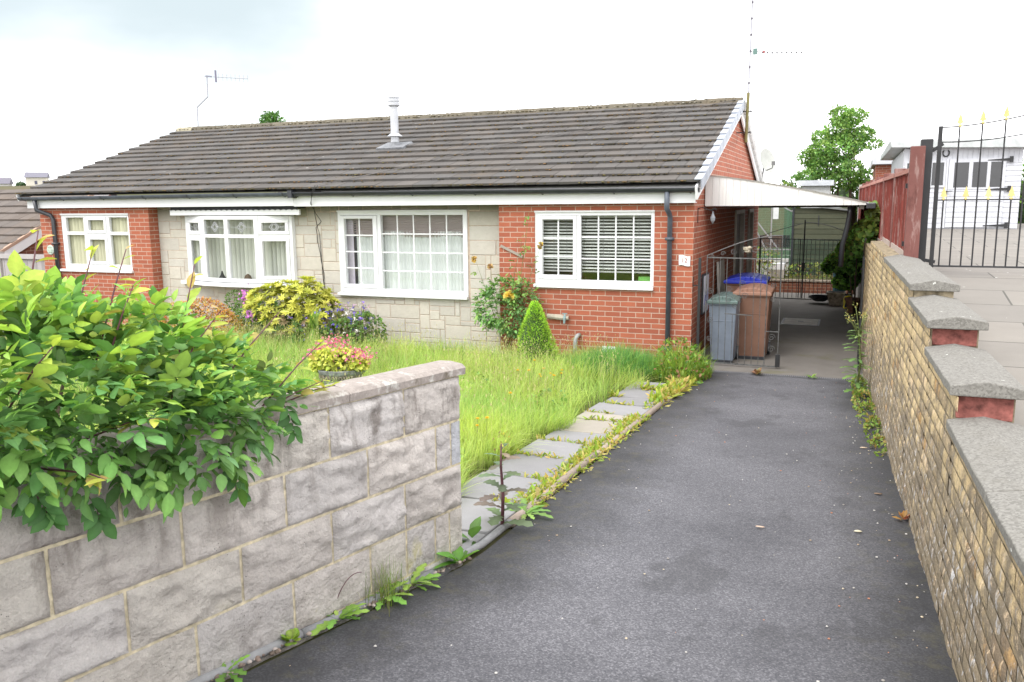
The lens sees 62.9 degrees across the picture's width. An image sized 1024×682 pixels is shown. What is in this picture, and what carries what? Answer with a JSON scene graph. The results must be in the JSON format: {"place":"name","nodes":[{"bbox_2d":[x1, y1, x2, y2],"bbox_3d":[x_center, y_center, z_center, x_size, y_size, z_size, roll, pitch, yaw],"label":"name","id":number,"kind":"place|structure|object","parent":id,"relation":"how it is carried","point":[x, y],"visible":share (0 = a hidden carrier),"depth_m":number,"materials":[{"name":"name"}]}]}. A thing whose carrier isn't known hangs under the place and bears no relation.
{"place":"outdoors","nodes":[
{"label":"outdoors","id":0,"kind":"place"},
{"bbox_2d":[0,186,853,681],"bbox_3d":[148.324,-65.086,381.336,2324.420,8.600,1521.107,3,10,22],"label":"ground","id":1,"kind":"structure","parent":0,"point":[500,536],"depth_m":6.08,"materials":[{"name":"soil"}]},
{"bbox_2d":[0,178,13,185],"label":"distant house","id":2,"kind":"structure","parent":1,"relation":"on","point":[6,181],"depth_m":149.35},
{"bbox_2d":[15,181,25,185],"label":"bush","id":3,"kind":"object","parent":1,"relation":"on","point":[20,183],"visible":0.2,"depth_m":150.20,"materials":[{"name":"green plant"}]},
{"bbox_2d":[0,252,45,331],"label":"side fence","id":4,"kind":"object","parent":1,"relation":"on","point":[27,259],"visible":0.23,"depth_m":16.68,"materials":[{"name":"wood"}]},
{"bbox_2d":[24,167,49,185],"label":"distant house","id":5,"kind":"structure","parent":1,"relation":"on","point":[34,178],"depth_m":148.85,"materials":[{"name":"beige paint"}]},
{"bbox_2d":[0,186,117,253],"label":"neighbouring bungalow","id":6,"kind":"object","parent":1,"relation":"on","point":[19,220],"visible":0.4,"depth_m":19.18,"materials":[{"name":"concrete"}]},
{"bbox_2d":[0,229,338,541],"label":"garden shrub","id":7,"kind":"object","parent":1,"relation":"on","point":[64,318],"visible":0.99,"depth_m":2.63,"materials":[{"name":"green plant"}]},
{"bbox_2d":[161,296,245,337],"bbox_3d":[-5.285,-0.352,14.123,1.769,0.830,0.861,3,10,22],"label":"orange spiraea","id":8,"kind":"object","parent":1,"relation":"on","point":[210,301],"visible":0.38,"depth_m":13.96,"materials":[{"name":"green plant"}]},
{"bbox_2d":[0,360,465,681],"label":"garden wall","id":9,"kind":"structure","parent":1,"relation":"on","point":[364,478],"depth_m":3.21,"materials":[{"name":"grey stone"}]},
{"bbox_2d":[224,289,264,339],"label":"feathery shrub","id":10,"kind":"object","parent":1,"relation":"on","point":[237,310],"visible":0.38,"depth_m":14.21,"materials":[{"name":"green plant"}]},
{"bbox_2d":[259,110,286,192],"bbox_3d":[-8.926,-5.201,31.717,1.429,6.942,1.739,3,10,22],"label":"conifer tree","id":11,"kind":"object","parent":1,"relation":"on","point":[269,117],"visible":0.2,"depth_m":31.14,"materials":[{"name":"green plant"}]},
{"bbox_2d":[238,275,346,343],"bbox_3d":[-3.541,-0.451,13.460,1.916,1.217,0.976,3,10,22],"label":"yellow green shrub","id":12,"kind":"object","parent":1,"relation":"on","point":[321,299],"visible":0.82,"depth_m":13.21,"materials":[{"name":"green plant"}]},
{"bbox_2d":[305,308,320,351],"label":"crocosmia clump","id":13,"kind":"object","parent":1,"relation":"on","point":[311,323],"visible":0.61,"depth_m":12.78,"materials":[{"name":"green plant"}]},
{"bbox_2d":[14,317,634,452],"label":"seed heads","id":14,"kind":"object","parent":1,"relation":"on","point":[385,352],"visible":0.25,"depth_m":10.71,"materials":[{"name":"beige plant"}]},
{"bbox_2d":[0,319,660,497],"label":"lawn grass","id":15,"kind":"structure","parent":1,"relation":"on","point":[545,422],"depth_m":9.10,"materials":[{"name":"green plant"}]},
{"bbox_2d":[109,314,625,430],"bbox_3d":[-3.469,0.160,9.920,8.847,0.574,7.107,3,10,22],"label":"seed plume","id":16,"kind":"object","parent":15,"relation":"on","point":[434,351],"visible":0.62,"depth_m":10.63,"materials":[{"name":"green plant"}]},
{"bbox_2d":[285,297,387,349],"bbox_3d":[-2.734,-0.192,13.066,1.607,1.056,0.831,2,10,12],"label":"columbine clump","id":17,"kind":"object","parent":1,"relation":"on","point":[352,322],"visible":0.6,"depth_m":12.93,"materials":[{"name":"green plant"}]},
{"bbox_2d":[317,363,365,384],"bbox_3d":[-1.813,0.465,8.962,0.547,0.380,0.547,3,10,22],"label":"stone planter","id":18,"kind":"object","parent":1,"relation":"on","point":[352,374],"visible":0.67,"depth_m":8.72,"materials":[{"name":"grey stone"}]},
{"bbox_2d":[302,333,377,373],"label":"planter flowers","id":19,"kind":"object","parent":18,"relation":"in","point":[327,357],"visible":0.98,"depth_m":8.79,"materials":[{"name":"yellow plant"}]},
{"bbox_2d":[14,95,763,358],"bbox_3d":[-1.808,-2.582,17.464,12.812,4.392,8.816,3,10,22],"label":"bungalow","id":20,"kind":"object","parent":1,"relation":"on","point":[613,211],"visible":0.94,"depth_m":13.80,"materials":[{"name":"red brick"}]},
{"bbox_2d":[47,245,53,254],"bbox_3d":[-8.815,-1.740,15.963,0.190,0.190,0.038,3,10,22],"label":"round plaque","id":21,"kind":"object","parent":20,"relation":"attached to","point":[50,249],"visible":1,"depth_m":15.96,"materials":[{"name":"white ceramic"}]},
{"bbox_2d":[60,213,133,272],"bbox_3d":[-7.740,-1.831,15.587,1.806,1.080,0.200,3,10,22],"label":"window","id":22,"kind":"structure","parent":20,"relation":"in","point":[109,231],"depth_m":15.57,"materials":[{"name":"white plastic"}]},
{"bbox_2d":[197,70,247,125],"bbox_3d":[-6.556,-5.460,18.916,1.500,1.290,0.030,3,10,22],"label":"tv aerial","id":23,"kind":"object","parent":20,"relation":"attached to","point":[207,76],"visible":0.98,"depth_m":18.94,"materials":[{"name":"silver metal"}]},
{"bbox_2d":[181,215,297,287],"bbox_3d":[-4.778,-1.554,14.445,2.610,1.200,0.468,3,10,22],"label":"window","id":24,"kind":"structure","parent":20,"relation":"in","point":[255,251],"depth_m":14.42,"materials":[{"name":"white plastic"}]},
{"bbox_2d":[310,185,324,285],"bbox_3d":[-3.174,-1.505,13.698,0.168,2.042,0.553,-1,9,-4],"label":"wall cable","id":25,"kind":"object","parent":20,"relation":"attached to","point":[317,235],"depth_m":13.91,"materials":[{"name":"black plastic"}]},
{"bbox_2d":[336,210,468,299],"bbox_3d":[-1.751,-1.407,13.458,2.362,1.386,0.290,3,10,22],"label":"window","id":26,"kind":"structure","parent":20,"relation":"in","point":[399,253],"depth_m":13.49,"materials":[{"name":"white plastic"}]},
{"bbox_2d":[500,245,522,257],"bbox_3d":[-0.007,-1.335,12.437,0.365,0.192,0.020,3,10,23],"label":"wooden batten","id":27,"kind":"object","parent":20,"relation":"attached to","point":[509,250],"visible":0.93,"depth_m":12.43,"materials":[{"name":"beige wood"}]},
{"bbox_2d":[314,99,737,185],"bbox_3d":[0.381,-3.365,14.086,7.313,1.470,0.254,-3,10,-13],"label":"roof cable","id":28,"kind":"object","parent":20,"relation":"on","point":[519,142],"visible":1,"depth_m":14.08,"materials":[{"name":"black rubber"}]},
{"bbox_2d":[546,313,568,323],"bbox_3d":[0.669,-0.341,12.300,0.334,0.153,0.099,3,10,22],"label":"pipe","id":29,"kind":"object","parent":20,"relation":"attached to","point":[564,317],"visible":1,"depth_m":12.27,"materials":[{"name":"white plastic"}]},
{"bbox_2d":[573,333,580,352],"bbox_3d":[0.949,0.060,12.228,0.071,0.340,0.151,8,13,42],"label":"waste pipe","id":30,"kind":"object","parent":20,"relation":"attached to","point":[576,338],"visible":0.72,"depth_m":12.18,"materials":[{"name":"white plastic"}]},
{"bbox_2d":[533,210,654,290],"bbox_3d":[1.193,-1.324,12.080,1.785,1.114,0.315,3,10,22],"label":"window","id":31,"kind":"structure","parent":20,"relation":"in","point":[575,280],"depth_m":12.05,"materials":[{"name":"white plastic"}]},
{"bbox_2d":[679,255,689,265],"bbox_3d":[2.372,-1.105,11.507,0.156,0.153,0.027,3,10,22],"label":"house number sign","id":32,"kind":"object","parent":20,"relation":"attached to","point":[684,260],"visible":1,"depth_m":11.50,"materials":[{"name":"white plastic"}]},
{"bbox_2d":[691,258,701,351],"bbox_3d":[2.549,-0.406,11.600,0.112,1.490,0.035,3,10,22],"label":"gate post","id":33,"kind":"object","parent":20,"relation":"attached to","point":[698,300],"visible":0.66,"depth_m":11.55,"materials":[{"name":"black metal"}]},
{"bbox_2d":[701,272,708,314],"bbox_3d":[2.876,-0.713,12.455,0.042,0.590,0.480,3,10,22],"label":"meter box","id":34,"kind":"object","parent":20,"relation":"attached to","point":[703,290],"visible":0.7,"depth_m":12.28,"materials":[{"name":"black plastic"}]},
{"bbox_2d":[697,207,715,223],"bbox_3d":[2.700,-1.741,11.587,0.260,0.226,0.067,3,10,22],"label":"wall lantern","id":35,"kind":"object","parent":20,"relation":"attached to","point":[712,218],"depth_m":11.55,"materials":[{"name":"white glass"}]},
{"bbox_2d":[733,210,744,274],"bbox_3d":[4.312,-1.458,16.094,0.120,2.100,1.320,3,10,22],"label":"door","id":36,"kind":"structure","parent":20,"relation":"in","point":[739,230],"depth_m":16.44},
{"bbox_2d":[746,209,753,272],"bbox_3d":[5.004,-1.743,17.775,0.110,2.100,0.800,3,10,22],"label":"door","id":37,"kind":"structure","parent":20,"relation":"in","point":[750,211],"depth_m":17.94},
{"bbox_2d":[760,148,775,175],"bbox_3d":[5.512,-3.837,17.995,0.328,0.616,0.553,3,10,22],"label":"satellite dish","id":38,"kind":"object","parent":20,"relation":"attached to","point":[767,161],"visible":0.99,"depth_m":18.09,"materials":[{"name":"white metal"}]},
{"bbox_2d":[737,0,802,141],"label":"tv aerial","id":39,"kind":"object","parent":20,"relation":"attached to","point":[754,51],"visible":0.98,"depth_m":14.64,"materials":[{"name":"black paint"}]},
{"bbox_2d":[705,175,875,295],"bbox_3d":[5.233,-1.607,15.200,2.275,2.628,7.480,3,10,22],"label":"carport canopy","id":40,"kind":"object","parent":20,"relation":"attached to","point":[721,191],"visible":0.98,"depth_m":11.77,"materials":[{"name":"white plastic"}]},
{"bbox_2d":[240,351,573,471],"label":"lawn weeds","id":41,"kind":"object","parent":1,"relation":"on","point":[531,399],"visible":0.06,"depth_m":8.54,"materials":[{"name":"green plant"}]},
{"bbox_2d":[388,563,440,590],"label":"dandelion","id":42,"kind":"object","parent":1,"relation":"on","point":[423,579],"visible":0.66,"depth_m":3.95,"materials":[{"name":"green plant"}]},
{"bbox_2d":[188,381,688,681],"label":"kerb","id":43,"kind":"structure","parent":1,"relation":"on","point":[479,545],"depth_m":4.13,"materials":[{"name":"concrete"}]},
{"bbox_2d":[281,628,300,645],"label":"clover sprig","id":44,"kind":"object","parent":43,"relation":"on","point":[294,633],"visible":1,"depth_m":3.38,"materials":[{"name":"green plant"}]},
{"bbox_2d":[211,556,471,680],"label":"pebbles","id":45,"kind":"object","parent":43,"relation":"on","point":[271,653],"visible":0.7,"depth_m":3.43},
{"bbox_2d":[353,553,421,616],"bbox_3d":[-0.562,1.057,3.804,0.449,0.233,0.433,-10,13,-43],"label":"grass tuft","id":46,"kind":"object","parent":43,"relation":"on","point":[398,598],"visible":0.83,"depth_m":3.78,"materials":[{"name":"green plant"}]},
{"bbox_2d":[432,546,478,569],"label":"dock seedling","id":47,"kind":"object","parent":43,"relation":"on","point":[458,554],"visible":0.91,"depth_m":4.22,"materials":[{"name":"green plant"}]},
{"bbox_2d":[473,431,532,526],"bbox_3d":[-0.056,0.787,4.758,0.322,0.578,0.332,-3,10,-12],"label":"sow thistle","id":48,"kind":"object","parent":43,"relation":"on","point":[503,493],"visible":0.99,"depth_m":4.74,"materials":[{"name":"green plant"}]},
{"bbox_2d":[506,498,552,518],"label":"dandelion","id":49,"kind":"object","parent":43,"relation":"on","point":[528,512],"visible":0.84,"depth_m":5.06,"materials":[{"name":"green plant"}]},
{"bbox_2d":[470,214,543,353],"bbox_3d":[-0.100,-0.810,12.306,1.185,2.152,0.659,3,10,22],"label":"rose bush","id":50,"kind":"object","parent":1,"relation":"on","point":[508,296],"visible":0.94,"depth_m":12.30,"materials":[{"name":"green plant"}]},
{"bbox_2d":[514,487,552,506],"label":"dandelion","id":51,"kind":"object","parent":1,"relation":"on","point":[538,496],"visible":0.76,"depth_m":5.28,"materials":[{"name":"yellow plant"}]},
{"bbox_2d":[513,299,560,369],"bbox_3d":[0.342,-0.016,11.563,0.695,1.117,0.696,0,9,1],"label":"dwarf conifer","id":52,"kind":"object","parent":1,"relation":"on","point":[534,325],"visible":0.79,"depth_m":11.41,"materials":[{"name":"green plant"}]},
{"bbox_2d":[489,371,701,506],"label":"kerb weeds","id":53,"kind":"object","parent":1,"relation":"on","point":[673,387],"visible":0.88,"depth_m":6.96,"materials":[{"name":"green plant"}]},
{"bbox_2d":[565,337,668,381],"bbox_3d":[1.464,0.233,10.845,1.828,0.571,1.956,3,10,22],"label":"sedge clump","id":54,"kind":"object","parent":1,"relation":"on","point":[630,357],"visible":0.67,"depth_m":10.72,"materials":[{"name":"green plant"}]},
{"bbox_2d":[647,336,723,384],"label":"weed clump","id":55,"kind":"object","parent":1,"relation":"on","point":[681,362],"visible":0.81,"depth_m":10.54,"materials":[{"name":"green plant"}]},
{"bbox_2d":[768,279,852,293],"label":"brick wall","id":56,"kind":"structure","parent":1,"relation":"on","point":[786,286],"depth_m":20.93,"materials":[{"name":"brown brick"}]},
{"bbox_2d":[798,180,834,207],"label":"pale shed roof","id":57,"kind":"structure","parent":1,"relation":"on","point":[823,186],"depth_m":27.91,"materials":[{"name":"silver metal"}]},
{"bbox_2d":[776,167,872,236],"bbox_3d":[11.915,-5.053,33.434,6.715,3.671,2.603,3,10,22],"label":"hedge","id":58,"kind":"object","parent":1,"relation":"on","point":[843,192],"visible":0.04,"depth_m":32.38,"materials":[{"name":"green plant"}]},
{"bbox_2d":[792,104,884,207],"bbox_3d":[11.407,-5.310,29.465,3.051,5.890,2.007,3,10,22],"label":"sycamore tree","id":59,"kind":"object","parent":1,"relation":"on","point":[818,158],"visible":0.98,"depth_m":28.96,"materials":[{"name":"green plant"}]},
{"bbox_2d":[870,157,891,179],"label":"brick outbuilding","id":60,"kind":"structure","parent":1,"relation":"on","point":[879,167],"depth_m":26.96,"materials":[{"name":"brick"}]},
{"bbox_2d":[861,241,1023,681],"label":"retaining wall","id":61,"kind":"structure","parent":1,"relation":"on","point":[946,392],"depth_m":3.65,"materials":[{"name":"brick"}]},
{"bbox_2d":[857,238,866,370],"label":"ornamental gate","id":62,"kind":"structure","parent":61,"relation":"attached to","point":[862,289],"depth_m":10.97,"materials":[{"name":"black metal"}]},
{"bbox_2d":[857,146,925,257],"bbox_3d":[5.910,-2.233,13.593,0.123,1.075,13.148,3,10,20],"label":"timber fence","id":63,"kind":"object","parent":61,"relation":"on","point":[900,204],"visible":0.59,"depth_m":8.30,"materials":[{"name":"red wood"}]},
{"bbox_2d":[1017,154,1023,223],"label":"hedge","id":64,"kind":"object","parent":1,"relation":"on","point":[1020,201],"visible":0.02,"depth_m":23.24,"materials":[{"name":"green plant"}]},
{"bbox_2d":[0,0,1023,195],"label":"sky","id":65,"kind":"structure","parent":0,"point":[83,82],"materials":[{"name":"white"}]},
{"bbox_2d":[433,382,664,577],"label":"path","id":66,"kind":"structure","parent":0,"point":[582,429],"depth_m":6.30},
{"bbox_2d":[462,516,480,545],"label":"dock seedling","id":67,"kind":"object","parent":66,"relation":"on","point":[474,528],"visible":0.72,"depth_m":4.56,"materials":[{"name":"green plant"}]},
{"bbox_2d":[228,372,959,681],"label":"driveway","id":68,"kind":"structure","parent":0,"point":[505,604],"depth_m":4.11,"materials":[{"name":"grey asphalt"}]},
{"bbox_2d":[215,655,249,681],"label":"dandelion","id":69,"kind":"object","parent":68,"relation":"on","point":[241,671],"visible":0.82,"depth_m":3.08,"materials":[{"name":"green plant"}]},
{"bbox_2d":[311,572,368,635],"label":"ragwort seedling","id":70,"kind":"object","parent":68,"relation":"on","point":[348,610],"visible":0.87,"depth_m":3.59,"materials":[{"name":"green plant"}]},
{"bbox_2d":[289,384,927,681],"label":"grit","id":71,"kind":"object","parent":68,"relation":"on","point":[883,680],"visible":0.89,"depth_m":4.59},
{"bbox_2d":[750,367,762,373],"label":"leaf","id":72,"kind":"object","parent":68,"relation":"on","point":[757,371],"visible":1,"depth_m":10.92,"materials":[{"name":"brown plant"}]},
{"bbox_2d":[713,370,855,380],"bbox_3d":[3.395,0.490,10.938,2.220,0.102,0.080,3,10,22],"label":"drain channel","id":73,"kind":"object","parent":68,"relation":"on","point":[808,377],"visible":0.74,"depth_m":10.85,"materials":[{"name":"grey concrete"}]},
{"bbox_2d":[840,303,872,395],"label":"weeds","id":74,"kind":"object","parent":68,"relation":"on","point":[858,335],"visible":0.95,"depth_m":9.30,"materials":[{"name":"green plant"}]},
{"bbox_2d":[850,374,886,456],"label":"wall weeds","id":75,"kind":"object","parent":68,"relation":"on","point":[874,423],"depth_m":8.05,"materials":[{"name":"green plant"}]},
{"bbox_2d":[892,510,909,519],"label":"dead leaf","id":76,"kind":"object","parent":68,"relation":"on","point":[903,514],"visible":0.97,"depth_m":5.02,"materials":[{"name":"brown plant"}]},
{"bbox_2d":[701,292,863,378],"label":"concrete floor","id":77,"kind":"structure","parent":0,"point":[810,350],"depth_m":13.33,"materials":[{"name":"grey concrete"}]},
{"bbox_2d":[717,259,724,292],"bbox_3d":[3.456,-0.675,13.778,0.110,1.290,0.640,3,10,22],"label":"leaning panel","id":78,"kind":"object","parent":77,"relation":"on","point":[720,280],"visible":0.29,"depth_m":13.66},
{"bbox_2d":[707,292,741,362],"bbox_3d":[3.021,-0.198,11.905,0.419,0.969,0.581,3,10,22],"label":"wheelie bin","id":79,"kind":"object","parent":77,"relation":"on","point":[724,334],"visible":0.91,"depth_m":11.71,"materials":[{"name":"grey plastic"}]},
{"bbox_2d":[704,235,782,367],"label":"ornamental gate","id":80,"kind":"structure","parent":77,"relation":"on","point":[777,355],"depth_m":11.36,"materials":[{"name":"grey metal"}]},
{"bbox_2d":[723,272,770,291],"bbox_3d":[3.647,-0.472,13.000,0.639,1.139,0.706,3,10,22],"label":"wheelie bin","id":81,"kind":"object","parent":77,"relation":"on","point":[733,281],"visible":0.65,"depth_m":12.69,"materials":[{"name":"blue plastic"}]},
{"bbox_2d":[733,283,774,359],"bbox_3d":[3.524,-0.295,12.206,0.529,1.054,0.706,3,10,22],"label":"wheelie bin","id":82,"kind":"object","parent":77,"relation":"on","point":[747,307],"visible":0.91,"depth_m":11.96,"materials":[{"name":"brown plastic"}]},
{"bbox_2d":[758,220,842,299],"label":"gate","id":83,"kind":"structure","parent":77,"relation":"on","point":[803,269],"depth_m":19.16,"materials":[{"name":"black metal"}]},
{"bbox_2d":[780,318,820,325],"bbox_3d":[5.422,-0.343,15.710,0.680,0.064,0.880,3,10,22],"label":"manhole cover","id":84,"kind":"object","parent":77,"relation":"on","point":[800,321],"visible":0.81,"depth_m":15.67,"materials":[{"name":"metal"}]},
{"bbox_2d":[808,294,827,301],"bbox_3d":[6.773,-0.954,18.415,0.490,0.202,0.454,3,10,22],"label":"garden tray","id":85,"kind":"object","parent":77,"relation":"on","point":[819,297],"visible":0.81,"depth_m":18.29,"materials":[{"name":"black plastic"}]},
{"bbox_2d":[826,291,845,305],"bbox_3d":[7.005,-0.920,18.081,0.400,0.296,0.360,3,10,22],"label":"plant trough","id":86,"kind":"object","parent":77,"relation":"on","point":[835,298],"visible":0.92,"depth_m":17.95,"materials":[{"name":"stone"}]},
{"bbox_2d":[833,273,844,290],"bbox_3d":[7.300,-1.335,18.656,0.300,0.920,0.292,3,10,22],"label":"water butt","id":87,"kind":"object","parent":77,"relation":"on","point":[835,289],"visible":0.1,"depth_m":18.59,"materials":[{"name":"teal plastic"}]},
{"bbox_2d":[843,293,850,308],"bbox_3d":[7.040,-0.845,17.532,0.180,0.327,0.163,3,10,22],"label":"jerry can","id":88,"kind":"object","parent":77,"relation":"on","point":[844,302],"visible":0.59,"depth_m":17.50,"materials":[{"name":"green plastic"}]},
{"bbox_2d":[820,200,880,315],"bbox_3d":[6.082,-1.328,14.674,0.829,2.261,6.595,2,10,15],"label":"ivy bush","id":89,"kind":"object","parent":77,"relation":"on","point":[848,276],"visible":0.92,"depth_m":15.12,"materials":[{"name":"green plant"}]},
{"bbox_2d":[844,297,859,312],"bbox_3d":[6.872,-0.718,16.858,0.330,0.300,0.330,3,10,22],"label":"flower pot","id":90,"kind":"object","parent":77,"relation":"on","point":[848,300],"visible":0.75,"depth_m":16.78,"materials":[{"name":"ceramic"}]},
{"bbox_2d":[769,266,832,281],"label":"garden soil","id":91,"kind":"structure","parent":0,"point":[813,278],"depth_m":21.39,"materials":[{"name":"brown soil"}]},
{"bbox_2d":[756,258,788,275],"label":"white wall","id":92,"kind":"structure","parent":91,"relation":"on","point":[784,260],"depth_m":22.12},
{"bbox_2d":[757,208,792,264],"bbox_3d":[7.032,-3.217,24.173,2.250,2.255,2.725,3,10,22],"label":"greenhouse","id":93,"kind":"object","parent":91,"relation":"on","point":[771,219],"visible":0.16,"depth_m":25.06,"materials":[{"name":"glass"}]},
{"bbox_2d":[769,262,785,277],"bbox_3d":[6.857,-1.834,21.596,0.388,0.372,0.300,3,10,22],"label":"white tub","id":94,"kind":"object","parent":91,"relation":"on","point":[773,272],"visible":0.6,"depth_m":21.47,"materials":[{"name":"plastic"}]},
{"bbox_2d":[756,247,832,278],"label":"garden weeds","id":95,"kind":"object","parent":91,"relation":"on","point":[769,265],"visible":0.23,"depth_m":21.55,"materials":[{"name":"green plant"}]},
{"bbox_2d":[790,207,847,274],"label":"garden shed","id":96,"kind":"structure","parent":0,"point":[834,216],"depth_m":21.96,"materials":[{"name":"wood"}]},
{"bbox_2d":[853,224,1023,425],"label":"pavement","id":97,"kind":"structure","parent":0,"point":[993,298],"depth_m":7.08,"materials":[{"name":"beige concrete"}]},
{"bbox_2d":[901,139,933,261],"bbox_3d":[3.730,-1.212,7.724,0.205,1.265,0.100,3,10,22],"label":"gate post","id":98,"kind":"object","parent":97,"relation":"on","point":[928,143],"visible":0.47,"depth_m":7.63,"materials":[{"name":"black metal"}]},
{"bbox_2d":[925,105,1023,267],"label":"iron gate","id":99,"kind":"structure","parent":98,"relation":"attached to","point":[938,148],"depth_m":7.54,"materials":[{"name":"black metal"}]},
{"bbox_2d":[880,138,1023,228],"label":"white outbuilding","id":100,"kind":"structure","parent":97,"relation":"on","point":[896,153],"depth_m":18.73,"materials":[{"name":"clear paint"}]},
{"bbox_2d":[930,160,946,187],"bbox_3d":[9.664,-3.791,18.991,0.330,0.600,0.023,3,10,22],"label":"window","id":101,"kind":"structure","parent":100,"relation":"in","point":[943,164],"depth_m":18.98,"materials":[{"name":"white glass"}]},
{"bbox_2d":[942,156,1013,227],"bbox_3d":[10.416,-3.319,18.727,1.300,1.570,0.091,3,10,22],"label":"door","id":102,"kind":"structure","parent":100,"relation":"in","point":[990,168],"depth_m":18.75,"materials":[{"name":"white plastic"}]}
]}

